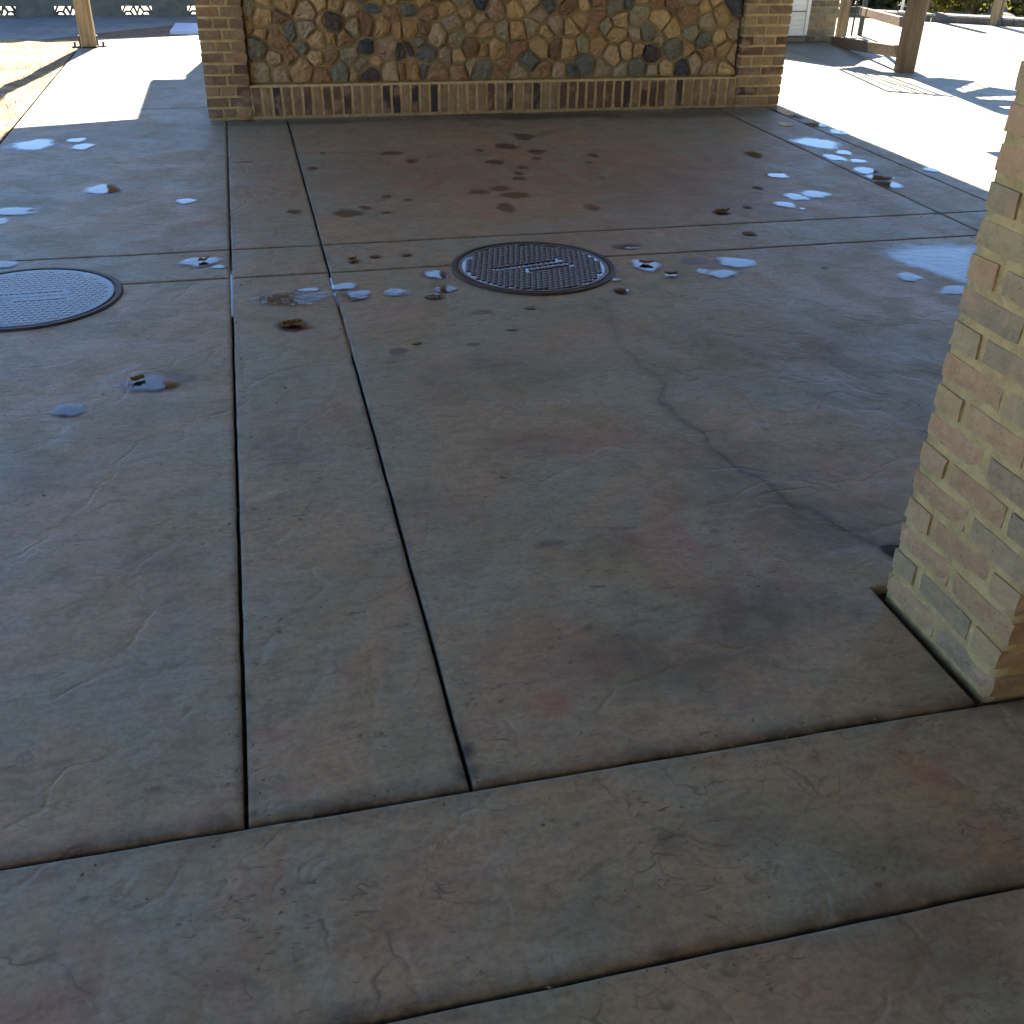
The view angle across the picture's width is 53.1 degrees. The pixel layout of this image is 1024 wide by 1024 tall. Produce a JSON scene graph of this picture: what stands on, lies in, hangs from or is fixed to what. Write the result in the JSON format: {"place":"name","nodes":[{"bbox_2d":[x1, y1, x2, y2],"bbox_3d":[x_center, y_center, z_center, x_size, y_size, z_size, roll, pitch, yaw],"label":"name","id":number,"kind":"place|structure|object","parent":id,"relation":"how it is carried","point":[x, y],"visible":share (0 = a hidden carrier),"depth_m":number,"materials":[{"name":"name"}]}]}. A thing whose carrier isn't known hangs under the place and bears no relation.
{"place":"outdoors","nodes":[
{"label":"outdoors","id":0,"kind":"place"},
{"bbox_2d":[0,39,78,143],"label":"lawn","id":1,"kind":"structure","parent":0,"point":[51,51],"depth_m":9.54,"materials":[{"name":"beige plant"}]},
{"bbox_2d":[0,16,196,39],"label":"apron","id":2,"kind":"object","parent":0,"point":[40,28],"depth_m":12.54,"materials":[{"name":"grey concrete"}]},
{"bbox_2d":[42,25,176,39],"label":"soil","id":3,"kind":"structure","parent":0,"point":[155,31],"depth_m":11.88,"materials":[{"name":"brown soil"}]},
{"bbox_2d":[98,35,198,40],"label":"path","id":4,"kind":"structure","parent":0,"point":[186,37],"depth_m":11.40,"materials":[{"name":"concrete"}]},
{"bbox_2d":[170,23,198,34],"bbox_3d":[-3.848,-5.736,12.174,0.381,0.035,0.861,-6,32,-12],"label":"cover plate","id":5,"kind":"object","parent":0,"point":[184,28],"visible":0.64,"depth_m":11.97,"materials":[{"name":"metal"}]},
{"bbox_2d":[0,40,1023,1023],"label":"patio floor","id":6,"kind":"structure","parent":0,"point":[573,517],"depth_m":2.68,"materials":[{"name":"concrete"}]},
{"bbox_2d":[0,267,122,331],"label":"manhole cover","id":7,"kind":"object","parent":6,"relation":"on","point":[36,298],"visible":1,"depth_m":4.38,"materials":[{"name":"metal"}]},
{"bbox_2d":[72,0,106,47],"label":"timber post","id":8,"kind":"object","parent":6,"relation":"on","point":[87,36],"visible":1,"depth_m":10.56,"materials":[{"name":"brown wood"}]},
{"bbox_2d":[194,0,792,123],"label":"stone wall","id":9,"kind":"structure","parent":6,"relation":"on","point":[280,59],"depth_m":7.87,"materials":[{"name":"stone"}]},
{"bbox_2d":[0,107,1009,1007],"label":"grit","id":10,"kind":"object","parent":6,"relation":"on","point":[484,497],"visible":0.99,"depth_m":2.24,"materials":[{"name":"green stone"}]},
{"bbox_2d":[451,241,615,295],"bbox_3d":[0.101,-1.153,4.856,0.780,0.030,0.780,-6,32,-12],"label":"manhole cover","id":11,"kind":"object","parent":6,"relation":"on","point":[532,268],"visible":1,"depth_m":4.82,"materials":[{"name":"metal"}]},
{"bbox_2d":[610,316,880,547],"bbox_3d":[0.632,-0.394,3.625,0.212,0.001,2.065,-9,33,-16],"label":"crack","id":12,"kind":"object","parent":6,"relation":"on","point":[747,472],"visible":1,"depth_m":3.13,"materials":[{"name":"grey concrete"}]},
{"bbox_2d":[880,545,899,556],"bbox_3d":[1.065,0.108,2.823,0.075,0.001,0.072,-6,32,-12],"label":"joint gap","id":13,"kind":"object","parent":6,"relation":"on","point":[890,549],"visible":0.57,"depth_m":2.83,"materials":[{"name":"grey concrete"}]},
{"bbox_2d":[885,61,1023,703],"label":"brick pillar","id":14,"kind":"structure","parent":6,"relation":"on","point":[954,600],"depth_m":2.25,"materials":[{"name":"beige brick"}]},
{"label":"puddle","id":15,"kind":"structure","parent":6,"relation":"on","visible":0},
{"bbox_2d":[130,374,143,380],"bbox_3d":[-1.340,-0.482,3.667,0.046,0.023,0.031,-6,32,-12],"label":"dead leaf","id":16,"kind":"object","parent":15,"relation":"on","point":[138,377],"visible":1,"depth_m":3.68,"materials":[{"name":"brown plant"}]},
{"label":"puddle","id":17,"kind":"structure","parent":6,"relation":"on","visible":0},
{"bbox_2d":[283,319,301,324],"bbox_3d":[-0.894,-0.774,4.159,0.055,0.023,0.060,15,34,21],"label":"dead leaf","id":18,"kind":"object","parent":17,"relation":"on","point":[293,321],"visible":1,"depth_m":4.17,"materials":[{"name":"brown plant"}]},
{"label":"puddle","id":19,"kind":"structure","parent":6,"relation":"on","visible":0},
{"bbox_2d":[639,260,653,262],"bbox_3d":[0.642,-1.200,4.918,0.058,0.015,0.056,-22,39,-33],"label":"dead leaf","id":20,"kind":"object","parent":19,"relation":"on","point":[645,261],"visible":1,"depth_m":4.93,"materials":[{"name":"brown plant"}]},
{"label":"puddle","id":21,"kind":"structure","parent":6,"relation":"on","visible":0},
{"bbox_2d":[665,270,677,273],"bbox_3d":[0.741,-1.119,4.784,0.060,0.022,0.033,-6,32,-12],"label":"dead leaf","id":22,"kind":"object","parent":21,"relation":"on","point":[669,272],"visible":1,"depth_m":4.79,"materials":[{"name":"brown plant"}]},
{"label":"puddle","id":23,"kind":"structure","parent":6,"relation":"on","visible":0},
{"bbox_2d":[715,207,729,211],"bbox_3d":[1.175,-1.689,5.732,0.090,0.019,0.040,-6,32,-12],"label":"dead leaf","id":24,"kind":"object","parent":23,"relation":"on","point":[718,210],"visible":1,"depth_m":5.74,"materials":[{"name":"brown plant"}]},
{"bbox_2d":[0,0,1023,137],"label":"terrain","id":25,"kind":"structure","parent":0,"point":[9,8],"depth_m":14.98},
{"bbox_2d":[0,0,195,16],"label":"screen wall","id":26,"kind":"structure","parent":25,"relation":"on","point":[99,8],"depth_m":13.24,"materials":[{"name":"grey concrete"}]},
{"bbox_2d":[851,0,901,9],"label":"shrub","id":27,"kind":"object","parent":25,"relation":"on","point":[881,4],"visible":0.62,"depth_m":15.77,"materials":[{"name":"green plant"}]},
{"bbox_2d":[929,0,1023,16],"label":"shrub","id":28,"kind":"object","parent":25,"relation":"on","point":[1015,8],"visible":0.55,"depth_m":15.35,"materials":[{"name":"green plant"}]},
{"bbox_2d":[987,5,1007,14],"bbox_3d":[7.153,-7.368,15.116,0.275,0.212,0.324,4,32,4],"label":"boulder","id":29,"kind":"object","parent":25,"relation":"on","point":[990,9],"visible":0.26,"depth_m":15.06,"materials":[{"name":"grey stone"}]},
{"bbox_2d":[1003,12,1015,16],"bbox_3d":[6.958,-6.971,14.500,0.327,0.165,0.335,3,32,2],"label":"boulder","id":30,"kind":"object","parent":25,"relation":"on","point":[1007,14],"visible":0.2,"depth_m":14.38,"materials":[{"name":"grey stone"}]},
{"bbox_2d":[786,18,1023,117],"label":"paving","id":31,"kind":"structure","parent":0,"point":[975,66],"depth_m":11.14,"materials":[{"name":"concrete"}]},
{"bbox_2d":[787,0,839,42],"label":"brick outbuilding","id":32,"kind":"structure","parent":31,"relation":"on","point":[813,20],"depth_m":12.07,"materials":[{"name":"brick"}]},
{"bbox_2d":[787,0,811,35],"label":"door","id":33,"kind":"structure","parent":32,"relation":"in","point":[800,14],"depth_m":12.00,"materials":[{"name":"white paint"}]},
{"bbox_2d":[835,0,847,36],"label":"board","id":34,"kind":"object","parent":31,"relation":"on","point":[841,18],"depth_m":12.53,"materials":[{"name":"brown wood"}]},
{"bbox_2d":[842,0,850,36],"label":"board","id":35,"kind":"object","parent":31,"relation":"on","point":[846,18],"depth_m":12.65,"materials":[{"name":"brown wood"}]},
{"bbox_2d":[845,0,867,35],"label":"bar railing","id":36,"kind":"object","parent":31,"relation":"on","point":[855,9],"visible":0.82,"depth_m":12.77,"materials":[{"name":"black metal"}]},
{"bbox_2d":[831,0,928,73],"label":"rail post","id":37,"kind":"object","parent":31,"relation":"on","point":[905,51],"visible":0.93,"depth_m":10.25,"materials":[{"name":"brown wood"}]},
{"bbox_2d":[837,7,1023,26],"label":"retaining wall","id":38,"kind":"structure","parent":31,"relation":"on","point":[941,17],"depth_m":14.30,"materials":[{"name":"grey concrete"}]},
{"bbox_2d":[989,0,1006,25],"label":"slim post","id":39,"kind":"object","parent":31,"relation":"on","point":[998,8],"visible":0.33,"depth_m":14.08,"materials":[{"name":"brown wood"}]}
]}

